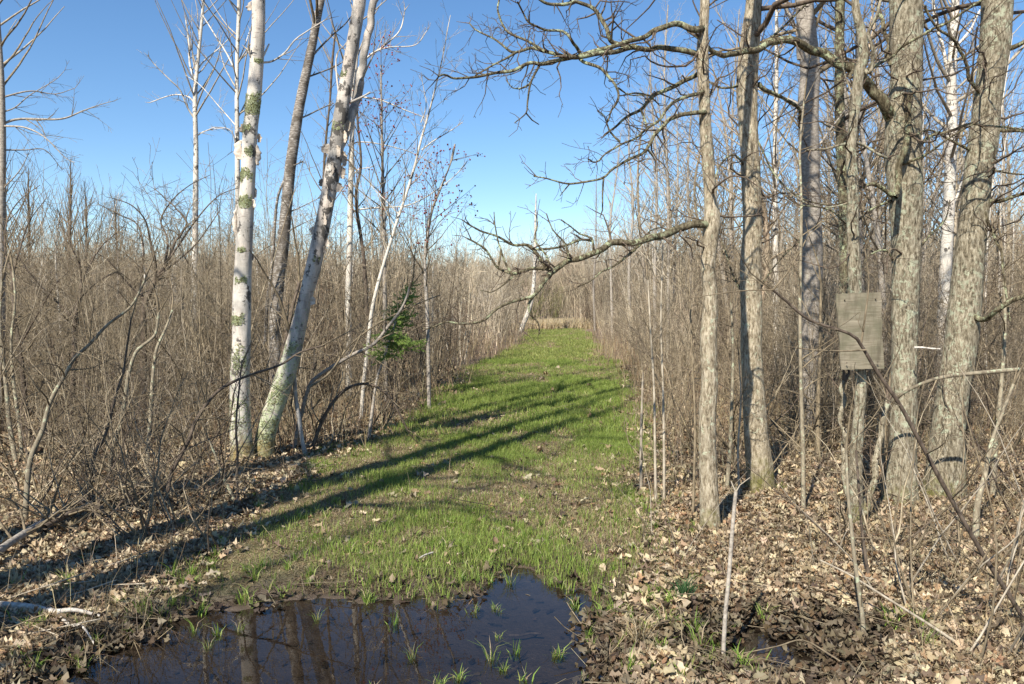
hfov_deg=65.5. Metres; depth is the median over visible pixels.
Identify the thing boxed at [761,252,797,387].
leafless shrub
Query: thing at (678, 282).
leafless shrub
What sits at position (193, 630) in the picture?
grass tuft
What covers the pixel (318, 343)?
leafless shrub
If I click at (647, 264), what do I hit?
bare tree
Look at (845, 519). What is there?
leafless shrub
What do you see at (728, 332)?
leafless shrub
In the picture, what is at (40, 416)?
leafless shrub
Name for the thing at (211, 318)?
leafless shrub
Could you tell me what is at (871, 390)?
leafless shrub
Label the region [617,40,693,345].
aspen
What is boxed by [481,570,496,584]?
grass tuft
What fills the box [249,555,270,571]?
grass tuft
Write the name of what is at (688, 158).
aspen
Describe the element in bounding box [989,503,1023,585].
leafless shrub
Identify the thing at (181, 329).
leafless shrub
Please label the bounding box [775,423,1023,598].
leafless shrub
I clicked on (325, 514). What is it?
grass tuft
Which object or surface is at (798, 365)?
leafless shrub
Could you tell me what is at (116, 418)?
leafless shrub
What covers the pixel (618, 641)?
grass tuft
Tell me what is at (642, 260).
bare tree
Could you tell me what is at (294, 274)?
leafless shrub
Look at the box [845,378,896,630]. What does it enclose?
sapling
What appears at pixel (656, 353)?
leafless shrub
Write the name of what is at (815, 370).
leafless shrub
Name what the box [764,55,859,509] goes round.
sapling
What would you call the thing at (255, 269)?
leafless shrub
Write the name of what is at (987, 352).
leafless shrub
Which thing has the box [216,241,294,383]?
leafless shrub
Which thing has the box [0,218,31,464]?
alder sapling
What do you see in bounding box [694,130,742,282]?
bare tree
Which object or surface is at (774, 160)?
aspen
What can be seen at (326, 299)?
leafless shrub
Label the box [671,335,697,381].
leafless shrub
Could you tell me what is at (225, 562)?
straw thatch
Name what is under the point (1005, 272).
leafless shrub
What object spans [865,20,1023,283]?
bare tree
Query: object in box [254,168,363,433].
leafless shrub
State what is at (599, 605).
grass tuft
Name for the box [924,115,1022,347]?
bare tree
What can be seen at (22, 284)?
leafless shrub
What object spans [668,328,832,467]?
leafless shrub
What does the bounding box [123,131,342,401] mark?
leafless shrub
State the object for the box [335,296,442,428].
leafless shrub
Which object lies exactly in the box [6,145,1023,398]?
thicket
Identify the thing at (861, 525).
sapling
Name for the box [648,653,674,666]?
grass tuft
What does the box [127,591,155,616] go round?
grass tuft
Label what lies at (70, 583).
reed stalk
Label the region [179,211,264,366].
leafless shrub
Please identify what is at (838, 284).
leafless shrub
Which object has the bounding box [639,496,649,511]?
grass tuft
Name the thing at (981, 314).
leafless shrub
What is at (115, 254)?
bare tree
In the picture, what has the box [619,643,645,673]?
grass tuft
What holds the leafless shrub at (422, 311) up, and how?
on the ground at (158, 661)
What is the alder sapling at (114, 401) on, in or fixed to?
on the ground at (158, 661)
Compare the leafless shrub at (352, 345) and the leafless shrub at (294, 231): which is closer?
the leafless shrub at (352, 345)
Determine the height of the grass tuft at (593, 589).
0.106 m
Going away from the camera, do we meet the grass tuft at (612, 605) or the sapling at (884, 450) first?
the grass tuft at (612, 605)
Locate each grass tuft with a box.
[16,616,44,628]
[19,652,48,670]
[29,606,48,627]
[56,564,75,580]
[61,647,81,663]
[66,653,91,672]
[87,633,101,645]
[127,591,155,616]
[144,601,162,617]
[155,595,170,617]
[163,560,183,576]
[167,596,177,604]
[182,560,198,574]
[184,618,211,636]
[189,597,216,617]
[201,638,214,651]
[205,624,224,640]
[207,556,217,567]
[210,546,220,559]
[229,584,253,603]
[230,619,244,634]
[238,561,258,573]
[241,564,261,580]
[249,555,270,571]
[260,569,276,592]
[267,557,284,566]
[279,557,291,569]
[289,511,304,521]
[302,563,316,575]
[307,576,322,588]
[311,608,323,624]
[316,508,331,518]
[339,538,355,552]
[359,587,373,605]
[362,572,372,583]
[369,591,378,602]
[377,516,394,528]
[385,611,399,632]
[403,644,416,663]
[428,673,453,683]
[442,537,455,549]
[448,662,468,683]
[453,571,467,585]
[464,596,479,617]
[468,569,483,582]
[475,637,506,666]
[476,551,494,569]
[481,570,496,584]
[494,659,509,674]
[495,631,504,641]
[498,566,528,589]
[506,640,521,660]
[518,663,538,683]
[529,514,545,525]
[548,643,569,662]
[553,575,566,589]
[562,581,575,593]
[568,598,580,613]
[577,561,594,575]
[578,551,588,563]
[583,623,594,637]
[584,579,600,594]
[588,599,608,616]
[594,540,608,553]
[605,596,619,615]
[607,561,618,571]
[608,621,628,645]
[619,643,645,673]
[630,586,654,601]
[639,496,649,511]
[639,618,657,629]
[645,599,682,626]
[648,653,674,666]
[651,634,674,647]
[655,589,678,603]
[664,647,703,670]
[667,659,687,676]
[674,616,729,651]
[690,605,707,632]
[707,636,727,649]
[731,646,759,665]
[755,603,770,624]
[874,604,906,628]
[883,605,912,624]
[898,617,939,643]
[907,604,941,626]
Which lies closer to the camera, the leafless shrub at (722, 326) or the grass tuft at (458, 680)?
the grass tuft at (458, 680)
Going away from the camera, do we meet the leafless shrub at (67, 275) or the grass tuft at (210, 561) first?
the grass tuft at (210, 561)
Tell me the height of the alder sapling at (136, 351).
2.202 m
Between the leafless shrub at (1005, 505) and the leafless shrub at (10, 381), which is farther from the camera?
the leafless shrub at (10, 381)
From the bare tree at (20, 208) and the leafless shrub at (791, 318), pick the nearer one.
the leafless shrub at (791, 318)
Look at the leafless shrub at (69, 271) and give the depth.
14.84 m
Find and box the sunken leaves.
[37,561,824,683]
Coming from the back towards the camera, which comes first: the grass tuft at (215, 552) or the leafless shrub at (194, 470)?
the leafless shrub at (194, 470)
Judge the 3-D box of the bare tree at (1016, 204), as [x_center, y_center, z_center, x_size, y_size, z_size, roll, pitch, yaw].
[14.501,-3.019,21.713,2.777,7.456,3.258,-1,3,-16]
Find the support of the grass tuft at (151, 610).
on the ground at (158, 661)
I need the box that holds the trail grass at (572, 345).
[64,328,736,627]
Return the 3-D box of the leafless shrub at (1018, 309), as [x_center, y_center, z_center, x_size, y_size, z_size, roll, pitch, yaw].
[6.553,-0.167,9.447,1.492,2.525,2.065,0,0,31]
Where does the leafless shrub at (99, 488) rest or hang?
on the ground at (158, 661)
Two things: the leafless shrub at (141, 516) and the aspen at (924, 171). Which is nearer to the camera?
the leafless shrub at (141, 516)
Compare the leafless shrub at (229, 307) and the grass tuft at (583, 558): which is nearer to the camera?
the grass tuft at (583, 558)
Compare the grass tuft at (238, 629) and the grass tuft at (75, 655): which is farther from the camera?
the grass tuft at (238, 629)
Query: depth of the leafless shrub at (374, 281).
14.70 m
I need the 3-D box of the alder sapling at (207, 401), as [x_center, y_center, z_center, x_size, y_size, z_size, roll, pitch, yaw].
[-2.010,0.582,6.367,1.578,1.498,0.715,-1,3,-28]
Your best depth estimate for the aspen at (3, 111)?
9.42 m
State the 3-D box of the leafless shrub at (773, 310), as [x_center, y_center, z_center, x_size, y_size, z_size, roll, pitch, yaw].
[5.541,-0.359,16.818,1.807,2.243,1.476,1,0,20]
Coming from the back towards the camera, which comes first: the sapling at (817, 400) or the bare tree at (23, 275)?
the bare tree at (23, 275)
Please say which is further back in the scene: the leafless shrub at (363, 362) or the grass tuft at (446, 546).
the leafless shrub at (363, 362)
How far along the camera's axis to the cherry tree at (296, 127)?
10.87 m
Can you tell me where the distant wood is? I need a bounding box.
[8,202,1023,324]
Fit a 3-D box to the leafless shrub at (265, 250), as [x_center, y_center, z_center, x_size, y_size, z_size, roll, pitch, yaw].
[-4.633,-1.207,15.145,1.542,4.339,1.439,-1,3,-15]
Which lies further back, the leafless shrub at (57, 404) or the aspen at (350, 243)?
the aspen at (350, 243)
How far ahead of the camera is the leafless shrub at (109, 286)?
12.20 m
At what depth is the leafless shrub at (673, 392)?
9.57 m
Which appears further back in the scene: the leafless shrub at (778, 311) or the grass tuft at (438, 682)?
the leafless shrub at (778, 311)
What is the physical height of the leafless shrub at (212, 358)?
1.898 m
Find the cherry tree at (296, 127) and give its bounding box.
[251,0,350,390]
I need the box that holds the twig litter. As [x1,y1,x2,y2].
[0,393,1023,683]
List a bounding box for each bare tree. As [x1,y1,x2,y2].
[6,134,45,283]
[6,157,61,290]
[6,208,56,345]
[33,207,96,366]
[39,151,107,299]
[55,175,111,274]
[83,222,121,306]
[87,205,151,313]
[90,189,138,285]
[112,223,142,294]
[583,67,682,322]
[587,89,724,313]
[607,158,683,320]
[629,83,739,329]
[631,64,770,359]
[639,42,766,355]
[641,0,859,311]
[645,19,796,354]
[660,187,702,290]
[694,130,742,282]
[723,86,824,331]
[723,155,798,275]
[724,119,798,283]
[735,105,830,309]
[737,0,975,390]
[761,0,958,376]
[761,92,832,257]
[762,12,929,266]
[767,73,883,340]
[768,1,939,380]
[770,2,944,268]
[770,87,882,282]
[777,63,931,265]
[780,108,863,282]
[781,29,968,253]
[787,78,928,267]
[820,40,961,292]
[821,106,937,265]
[863,21,1001,268]
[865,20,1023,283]
[882,1,1021,264]
[882,37,1023,267]
[923,20,1023,319]
[924,41,1023,253]
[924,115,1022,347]
[926,76,1023,238]
[928,116,1023,261]
[958,60,1023,305]
[992,106,1023,266]
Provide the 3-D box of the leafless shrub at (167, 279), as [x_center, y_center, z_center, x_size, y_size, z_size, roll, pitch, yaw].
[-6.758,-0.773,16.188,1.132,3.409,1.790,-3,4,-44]
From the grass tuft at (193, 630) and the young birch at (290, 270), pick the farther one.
the young birch at (290, 270)
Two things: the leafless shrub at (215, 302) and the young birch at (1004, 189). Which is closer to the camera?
the leafless shrub at (215, 302)
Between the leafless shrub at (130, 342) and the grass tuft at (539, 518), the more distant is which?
the leafless shrub at (130, 342)
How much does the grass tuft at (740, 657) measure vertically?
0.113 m
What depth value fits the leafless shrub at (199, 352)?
9.13 m
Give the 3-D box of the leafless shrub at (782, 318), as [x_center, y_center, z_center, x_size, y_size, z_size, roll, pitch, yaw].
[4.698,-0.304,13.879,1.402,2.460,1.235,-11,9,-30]
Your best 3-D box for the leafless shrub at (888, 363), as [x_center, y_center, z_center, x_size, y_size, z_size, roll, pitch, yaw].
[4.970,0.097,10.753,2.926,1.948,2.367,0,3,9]
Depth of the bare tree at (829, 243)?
22.26 m
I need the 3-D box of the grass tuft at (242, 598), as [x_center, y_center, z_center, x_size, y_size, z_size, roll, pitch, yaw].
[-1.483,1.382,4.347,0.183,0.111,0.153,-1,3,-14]
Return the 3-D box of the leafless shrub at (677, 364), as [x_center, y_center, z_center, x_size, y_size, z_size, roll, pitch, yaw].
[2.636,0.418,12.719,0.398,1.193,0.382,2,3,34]
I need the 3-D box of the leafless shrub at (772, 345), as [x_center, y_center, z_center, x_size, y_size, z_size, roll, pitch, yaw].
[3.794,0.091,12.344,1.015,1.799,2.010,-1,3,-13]
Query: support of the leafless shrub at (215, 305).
on the ground at (158, 661)
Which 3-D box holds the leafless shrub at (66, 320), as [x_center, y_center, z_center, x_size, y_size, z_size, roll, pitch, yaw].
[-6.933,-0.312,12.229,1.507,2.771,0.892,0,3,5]
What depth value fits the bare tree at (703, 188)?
19.41 m
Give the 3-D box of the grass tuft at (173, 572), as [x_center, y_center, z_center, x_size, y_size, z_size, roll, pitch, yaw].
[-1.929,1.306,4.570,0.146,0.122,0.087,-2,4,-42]
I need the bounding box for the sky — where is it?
[0,0,1023,272]
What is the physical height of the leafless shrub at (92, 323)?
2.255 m
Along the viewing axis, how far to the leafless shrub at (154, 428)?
6.05 m
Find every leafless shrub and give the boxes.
[0,235,99,409]
[0,259,169,447]
[0,266,129,443]
[0,312,44,442]
[0,320,197,453]
[0,328,112,496]
[0,337,124,447]
[0,367,145,482]
[0,380,16,452]
[0,390,117,517]
[0,394,75,477]
[0,422,171,539]
[1,315,90,435]
[2,233,288,432]
[3,135,157,417]
[3,196,186,449]
[3,239,107,436]
[3,296,100,438]
[3,404,127,477]
[4,227,104,426]
[5,276,85,411]
[5,305,160,474]
[6,154,136,385]
[6,203,138,414]
[6,213,62,395]
[6,217,137,415]
[6,274,37,359]
[6,278,64,399]
[6,300,57,386]
[7,206,134,386]
[7,213,100,418]
[7,231,72,366]
[7,276,53,406]
[8,279,178,390]
[9,249,128,424]
[11,424,109,486]
[12,185,153,410]
[15,194,126,370]
[15,208,284,453]
[15,323,118,407]
[16,212,80,367]
[16,231,97,402]
[21,214,140,368]
[25,284,228,395]
[26,240,119,428]
[31,359,171,459]
[32,285,182,381]
[34,393,94,453]
[35,389,147,481]
[36,221,123,361]
[38,331,254,520]
[39,356,225,543]
[42,314,168,514]
[44,459,204,543]
[45,220,139,395]
[45,418,216,524]
[48,251,138,406]
[50,224,117,364]
[54,319,272,456]
[56,173,187,447]
[57,420,122,515]
[58,372,181,466]
[58,386,255,513]
[60,198,154,383]
[67,379,198,488]
[69,165,147,396]
[71,278,193,425]
[74,237,145,379]
[78,206,123,376]
[78,227,160,370]
[81,243,188,386]
[83,139,261,441]
[83,282,219,406]
[83,302,149,397]
[84,301,169,447]
[87,242,214,415]
[90,365,278,505]
[94,265,194,417]
[95,181,255,429]
[98,199,200,374]
[100,201,147,394]
[102,249,176,357]
[103,196,215,400]
[103,358,255,472]
[104,420,255,530]
[109,258,230,416]
[112,312,203,432]
[116,185,227,423]
[116,362,295,525]
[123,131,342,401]
[127,258,232,399]
[131,258,173,383]
[132,388,209,461]
[135,350,255,456]
[138,260,228,408]
[141,230,212,350]
[141,326,283,471]
[144,153,254,428]
[144,294,290,412]
[149,186,256,414]
[152,179,297,405]
[156,136,326,423]
[157,223,296,390]
[161,400,222,462]
[164,224,296,388]
[169,284,361,442]
[173,468,238,557]
[178,201,285,398]
[178,257,229,405]
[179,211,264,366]
[182,300,268,396]
[184,212,260,382]
[188,272,406,436]
[191,252,256,360]
[193,179,288,410]
[202,236,271,386]
[206,295,325,401]
[210,151,374,410]
[212,201,293,375]
[216,208,362,390]
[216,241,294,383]
[219,170,329,446]
[220,186,336,408]
[229,212,322,365]
[251,165,309,375]
[253,183,382,398]
[253,184,354,339]
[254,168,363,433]
[254,199,304,343]
[270,334,414,445]
[274,203,394,412]
[276,285,339,423]
[283,311,352,393]
[286,266,353,384]
[290,182,448,381]
[290,228,352,374]
[294,244,340,397]
[296,217,353,363]
[301,276,358,380]
[303,198,419,398]
[303,210,420,387]
[310,251,438,411]
[312,247,402,408]
[318,285,377,398]
[321,300,442,410]
[325,164,447,416]
[335,278,380,401]
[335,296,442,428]
[352,226,401,376]
[354,192,443,391]
[354,214,439,378]
[370,217,456,386]
[370,221,475,387]
[375,213,464,386]
[379,292,517,395]
[387,237,458,378]
[394,228,423,372]
[415,288,455,371]
[433,303,468,378]
[586,263,718,394]
[588,254,737,379]
[604,288,764,414]
[606,255,1014,435]
[609,456,743,558]
[614,194,741,378]
[615,444,657,545]
[625,291,680,389]
[625,327,731,433]
[628,319,678,382]
[639,353,698,454]
[643,313,730,451]
[644,357,840,488]
[646,322,730,446]
[652,193,736,367]
[656,244,796,395]
[656,298,698,369]
[660,194,798,375]
[664,292,700,377]
[666,308,939,444]
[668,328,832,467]
[669,336,685,401]
[671,296,890,422]
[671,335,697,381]
[674,189,728,372]
[681,303,734,387]
[686,217,769,395]
[689,254,862,407]
[691,252,770,391]
[692,196,890,409]
[692,314,826,416]
[694,236,938,457]
[695,254,791,414]
[715,195,741,384]
[717,230,866,402]
[718,247,739,392]
[718,272,774,367]
[719,229,994,450]
[723,282,771,392]
[723,414,892,549]
[727,227,798,388]
[728,300,806,424]
[734,271,793,367]
[735,293,795,400]
[738,256,847,418]
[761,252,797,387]
[762,178,835,329]
[762,221,890,380]
[762,258,797,384]
[763,272,835,399]
[763,275,834,392]
[764,178,838,378]
[764,181,865,340]
[764,224,947,418]
[765,225,873,398]
[766,267,851,427]
[766,295,828,424]
[767,255,795,376]
[768,226,838,346]
[768,244,930,438]
[768,315,827,438]
[771,257,869,409]
[771,450,866,571]
[773,286,835,429]
[774,223,890,443]
[775,231,890,441]
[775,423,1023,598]
[782,281,1019,419]
[784,190,940,448]
[790,279,1023,458]
[822,221,1023,436]
[822,222,890,383]
[822,285,1023,397]
[829,259,939,385]
[834,293,1023,407]
[835,257,1022,418]
[837,247,934,403]
[859,192,973,416]
[866,253,1017,398]
[866,291,887,427]
[867,286,946,440]
[868,317,975,560]
[870,392,1023,550]
[871,240,1023,437]
[878,337,1023,618]
[880,228,1023,415]
[883,220,992,385]
[883,272,939,383]
[883,291,947,426]
[883,336,936,424]
[891,273,943,404]
[917,317,981,439]
[918,332,981,430]
[920,331,1023,491]
[921,251,1022,388]
[924,369,1023,527]
[926,227,1023,373]
[928,236,1023,405]
[928,293,991,412]
[936,272,1023,387]
[936,324,1023,533]
[939,308,1023,441]
[956,336,1023,660]
[970,340,1019,425]
[976,291,1022,427]
[976,299,1023,429]
[977,180,1023,421]
[982,210,1023,378]
[985,217,1023,392]
[987,199,1022,359]
[988,225,1023,367]
[988,242,1022,374]
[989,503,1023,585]
[994,222,1023,356]
[995,230,1023,396]
[997,330,1023,425]
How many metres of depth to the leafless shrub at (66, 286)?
14.78 m
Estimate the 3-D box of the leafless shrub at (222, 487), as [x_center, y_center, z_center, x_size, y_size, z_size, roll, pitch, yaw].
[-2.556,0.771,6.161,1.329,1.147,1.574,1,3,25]
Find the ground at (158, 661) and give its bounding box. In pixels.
[0,295,1022,683]
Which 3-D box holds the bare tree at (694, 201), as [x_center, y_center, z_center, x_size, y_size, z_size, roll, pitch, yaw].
[4.426,-2.571,18.392,3.054,6.890,2.556,1,3,28]
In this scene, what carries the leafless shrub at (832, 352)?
on the ground at (158, 661)
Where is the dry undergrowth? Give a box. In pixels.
[0,316,1023,683]
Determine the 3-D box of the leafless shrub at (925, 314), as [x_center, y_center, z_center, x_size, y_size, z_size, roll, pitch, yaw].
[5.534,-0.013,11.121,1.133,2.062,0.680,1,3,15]
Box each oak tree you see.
[410,0,787,531]
[623,0,862,495]
[677,0,1023,505]
[709,0,977,421]
[717,0,1023,498]
[772,0,899,524]
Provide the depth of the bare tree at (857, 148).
14.86 m
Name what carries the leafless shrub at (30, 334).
on the ground at (158, 661)
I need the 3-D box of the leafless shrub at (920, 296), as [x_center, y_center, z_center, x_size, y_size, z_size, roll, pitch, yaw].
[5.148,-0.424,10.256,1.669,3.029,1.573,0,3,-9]
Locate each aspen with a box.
[0,0,119,430]
[1,0,64,62]
[136,0,251,366]
[171,0,302,248]
[306,0,468,398]
[347,0,469,417]
[519,195,547,332]
[579,171,613,330]
[591,127,645,334]
[600,1,699,348]
[604,91,665,342]
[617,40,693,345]
[659,25,718,349]
[690,3,780,262]
[712,0,824,357]
[792,15,881,277]
[822,0,931,291]
[884,34,945,292]
[922,0,1023,386]
[939,8,1023,267]
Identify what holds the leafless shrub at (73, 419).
on the ground at (158, 661)
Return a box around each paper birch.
[229,0,337,462]
[254,0,389,459]
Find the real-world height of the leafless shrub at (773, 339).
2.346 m
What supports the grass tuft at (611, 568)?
on the ground at (158, 661)
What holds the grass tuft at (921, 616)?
on the ground at (158, 661)
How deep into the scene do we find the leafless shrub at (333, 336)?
14.95 m
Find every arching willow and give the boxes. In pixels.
[292,233,439,447]
[311,372,432,449]
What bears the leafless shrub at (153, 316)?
on the ground at (158, 661)
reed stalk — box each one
[11,573,85,597]
[22,618,99,634]
[51,579,116,601]
[51,580,95,585]
[86,550,151,572]
[104,583,145,585]
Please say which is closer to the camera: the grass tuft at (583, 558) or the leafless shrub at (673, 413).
the grass tuft at (583, 558)
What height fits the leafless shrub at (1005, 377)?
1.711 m
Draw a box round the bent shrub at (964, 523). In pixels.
[681,246,1023,623]
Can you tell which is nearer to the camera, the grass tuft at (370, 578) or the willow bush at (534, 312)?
the grass tuft at (370, 578)
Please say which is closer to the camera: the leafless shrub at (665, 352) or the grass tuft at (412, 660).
the grass tuft at (412, 660)
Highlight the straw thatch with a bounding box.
[39,332,736,646]
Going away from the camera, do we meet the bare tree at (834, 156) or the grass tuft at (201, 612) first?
the grass tuft at (201, 612)
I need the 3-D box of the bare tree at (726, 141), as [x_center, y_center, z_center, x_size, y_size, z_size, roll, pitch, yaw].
[5.430,-3.760,20.611,4.130,9.084,3.863,-1,3,-20]
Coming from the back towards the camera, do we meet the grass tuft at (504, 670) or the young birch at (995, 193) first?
the young birch at (995, 193)
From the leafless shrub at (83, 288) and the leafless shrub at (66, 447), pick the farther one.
the leafless shrub at (83, 288)
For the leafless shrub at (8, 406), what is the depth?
7.29 m
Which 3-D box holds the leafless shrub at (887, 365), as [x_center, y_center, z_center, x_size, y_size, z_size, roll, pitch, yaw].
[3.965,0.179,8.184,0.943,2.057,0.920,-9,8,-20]
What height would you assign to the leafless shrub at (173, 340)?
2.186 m
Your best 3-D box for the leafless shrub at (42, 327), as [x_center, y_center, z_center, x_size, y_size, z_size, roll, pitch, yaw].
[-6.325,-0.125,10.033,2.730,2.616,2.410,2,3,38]
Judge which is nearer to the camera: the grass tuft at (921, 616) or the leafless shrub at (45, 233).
the grass tuft at (921, 616)
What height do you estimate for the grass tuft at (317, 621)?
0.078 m
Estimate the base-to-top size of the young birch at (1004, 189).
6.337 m
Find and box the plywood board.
[835,292,883,369]
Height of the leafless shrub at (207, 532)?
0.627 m
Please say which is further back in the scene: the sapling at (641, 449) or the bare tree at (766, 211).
the bare tree at (766, 211)
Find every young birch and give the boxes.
[25,189,50,279]
[31,187,68,358]
[88,193,123,298]
[124,215,153,325]
[166,241,182,310]
[251,219,262,292]
[265,214,307,328]
[353,197,386,297]
[416,221,448,353]
[644,215,657,288]
[921,87,940,256]
[984,35,1015,368]
[988,175,1020,325]
[991,90,1021,365]
[998,187,1023,332]
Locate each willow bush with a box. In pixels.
[518,277,550,320]
[546,285,565,318]
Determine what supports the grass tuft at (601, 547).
on the ground at (158, 661)
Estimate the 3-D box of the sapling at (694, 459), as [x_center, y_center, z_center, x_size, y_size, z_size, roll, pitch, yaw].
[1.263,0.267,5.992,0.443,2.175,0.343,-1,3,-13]
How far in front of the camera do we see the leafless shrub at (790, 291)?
13.24 m
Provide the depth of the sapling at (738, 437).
6.56 m
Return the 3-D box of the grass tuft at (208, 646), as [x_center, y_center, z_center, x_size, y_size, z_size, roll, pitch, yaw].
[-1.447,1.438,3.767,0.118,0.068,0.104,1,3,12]
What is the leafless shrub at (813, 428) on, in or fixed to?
on the ground at (158, 661)
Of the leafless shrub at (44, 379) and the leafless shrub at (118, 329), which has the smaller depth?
the leafless shrub at (44, 379)
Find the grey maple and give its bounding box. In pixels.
[685,0,979,438]
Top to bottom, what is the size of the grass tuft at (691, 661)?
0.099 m
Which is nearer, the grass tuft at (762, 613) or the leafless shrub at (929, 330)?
the grass tuft at (762, 613)
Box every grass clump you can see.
[593,608,674,648]
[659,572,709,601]
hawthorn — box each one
[0,176,94,441]
[7,184,130,424]
[68,173,239,417]
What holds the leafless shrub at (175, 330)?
on the ground at (158, 661)
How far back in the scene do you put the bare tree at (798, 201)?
30.10 m
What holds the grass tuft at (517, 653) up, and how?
in the puddle
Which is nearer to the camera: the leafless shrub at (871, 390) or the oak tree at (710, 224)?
the oak tree at (710, 224)
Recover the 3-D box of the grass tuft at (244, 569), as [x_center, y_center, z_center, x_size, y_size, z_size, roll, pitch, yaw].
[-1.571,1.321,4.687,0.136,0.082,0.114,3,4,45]
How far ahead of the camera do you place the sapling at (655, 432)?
6.35 m
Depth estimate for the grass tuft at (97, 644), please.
3.79 m
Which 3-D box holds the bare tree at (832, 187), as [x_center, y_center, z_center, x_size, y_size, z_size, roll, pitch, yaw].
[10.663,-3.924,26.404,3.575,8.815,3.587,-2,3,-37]
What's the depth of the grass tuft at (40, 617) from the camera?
3.89 m
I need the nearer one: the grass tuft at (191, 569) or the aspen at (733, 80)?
the grass tuft at (191, 569)
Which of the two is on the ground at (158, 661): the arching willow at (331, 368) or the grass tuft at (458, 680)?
the arching willow at (331, 368)
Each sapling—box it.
[0,209,52,453]
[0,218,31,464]
[0,230,179,522]
[82,246,179,472]
[86,275,147,496]
[144,260,191,466]
[154,321,365,512]
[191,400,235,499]
[203,322,257,503]
[253,196,322,444]
[287,25,357,398]
[320,75,391,395]
[324,31,431,400]
[363,281,426,437]
[379,136,484,408]
[615,195,729,498]
[618,241,698,499]
[619,329,668,487]
[654,234,718,513]
[689,253,743,490]
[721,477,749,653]
[726,307,760,496]
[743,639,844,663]
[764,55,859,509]
[772,219,868,458]
[820,560,974,653]
[835,386,871,577]
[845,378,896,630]
[847,248,934,497]
[972,349,1023,539]
[983,187,1023,498]
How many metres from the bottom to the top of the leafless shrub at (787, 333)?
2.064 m
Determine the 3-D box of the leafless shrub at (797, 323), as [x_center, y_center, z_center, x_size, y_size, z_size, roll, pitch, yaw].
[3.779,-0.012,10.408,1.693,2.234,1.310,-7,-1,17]
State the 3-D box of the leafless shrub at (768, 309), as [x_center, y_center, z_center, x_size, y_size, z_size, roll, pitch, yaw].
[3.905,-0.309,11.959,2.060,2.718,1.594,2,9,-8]
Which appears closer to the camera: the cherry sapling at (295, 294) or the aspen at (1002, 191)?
the cherry sapling at (295, 294)
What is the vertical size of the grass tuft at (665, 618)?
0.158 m
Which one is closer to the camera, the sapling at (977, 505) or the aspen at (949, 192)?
the sapling at (977, 505)
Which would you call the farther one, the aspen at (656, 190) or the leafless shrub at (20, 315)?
the aspen at (656, 190)
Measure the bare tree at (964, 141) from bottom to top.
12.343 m
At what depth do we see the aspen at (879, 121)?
19.74 m
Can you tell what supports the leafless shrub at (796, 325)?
on the ground at (158, 661)
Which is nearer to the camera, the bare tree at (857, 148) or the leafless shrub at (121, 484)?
the leafless shrub at (121, 484)
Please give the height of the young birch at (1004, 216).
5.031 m
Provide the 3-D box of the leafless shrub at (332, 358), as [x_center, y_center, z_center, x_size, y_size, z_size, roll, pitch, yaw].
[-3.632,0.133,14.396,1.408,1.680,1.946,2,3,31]
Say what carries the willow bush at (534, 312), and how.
on the ground at (158, 661)
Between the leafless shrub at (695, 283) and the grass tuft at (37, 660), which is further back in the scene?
the leafless shrub at (695, 283)
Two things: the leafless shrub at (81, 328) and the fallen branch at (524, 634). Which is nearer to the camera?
the fallen branch at (524, 634)
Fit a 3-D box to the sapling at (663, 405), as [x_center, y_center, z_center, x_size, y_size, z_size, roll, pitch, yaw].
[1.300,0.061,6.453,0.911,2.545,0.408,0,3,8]
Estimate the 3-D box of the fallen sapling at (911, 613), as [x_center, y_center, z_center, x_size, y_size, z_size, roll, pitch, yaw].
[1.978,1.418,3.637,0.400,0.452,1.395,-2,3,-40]
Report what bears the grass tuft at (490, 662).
in the puddle
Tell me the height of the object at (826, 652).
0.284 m
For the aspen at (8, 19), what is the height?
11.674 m
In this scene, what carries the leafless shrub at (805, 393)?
on the ground at (158, 661)
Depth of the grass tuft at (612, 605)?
4.15 m
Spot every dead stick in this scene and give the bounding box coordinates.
[235,231,307,455]
[914,346,939,349]
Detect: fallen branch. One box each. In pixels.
[0,434,207,529]
[0,459,116,554]
[50,607,93,643]
[509,632,540,636]
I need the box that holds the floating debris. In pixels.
[83,568,587,678]
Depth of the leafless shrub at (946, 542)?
4.97 m
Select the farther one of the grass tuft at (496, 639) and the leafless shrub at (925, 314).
the leafless shrub at (925, 314)
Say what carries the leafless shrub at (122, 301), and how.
on the ground at (158, 661)
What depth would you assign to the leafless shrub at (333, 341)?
9.60 m
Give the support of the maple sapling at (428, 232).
on the ground at (158, 661)
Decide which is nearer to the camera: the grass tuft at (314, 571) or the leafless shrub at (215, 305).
the grass tuft at (314, 571)
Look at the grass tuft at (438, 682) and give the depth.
3.42 m
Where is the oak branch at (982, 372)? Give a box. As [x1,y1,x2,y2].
[849,367,1023,442]
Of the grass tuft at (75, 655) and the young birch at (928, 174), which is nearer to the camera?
the grass tuft at (75, 655)
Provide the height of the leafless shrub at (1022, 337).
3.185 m
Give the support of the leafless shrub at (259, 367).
on the ground at (158, 661)
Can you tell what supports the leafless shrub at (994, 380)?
on the ground at (158, 661)
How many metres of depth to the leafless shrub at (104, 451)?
6.77 m
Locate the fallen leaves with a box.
[0,362,1023,683]
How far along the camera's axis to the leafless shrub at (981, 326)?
12.86 m
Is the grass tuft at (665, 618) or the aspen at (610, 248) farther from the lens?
the aspen at (610, 248)
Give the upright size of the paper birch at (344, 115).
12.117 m

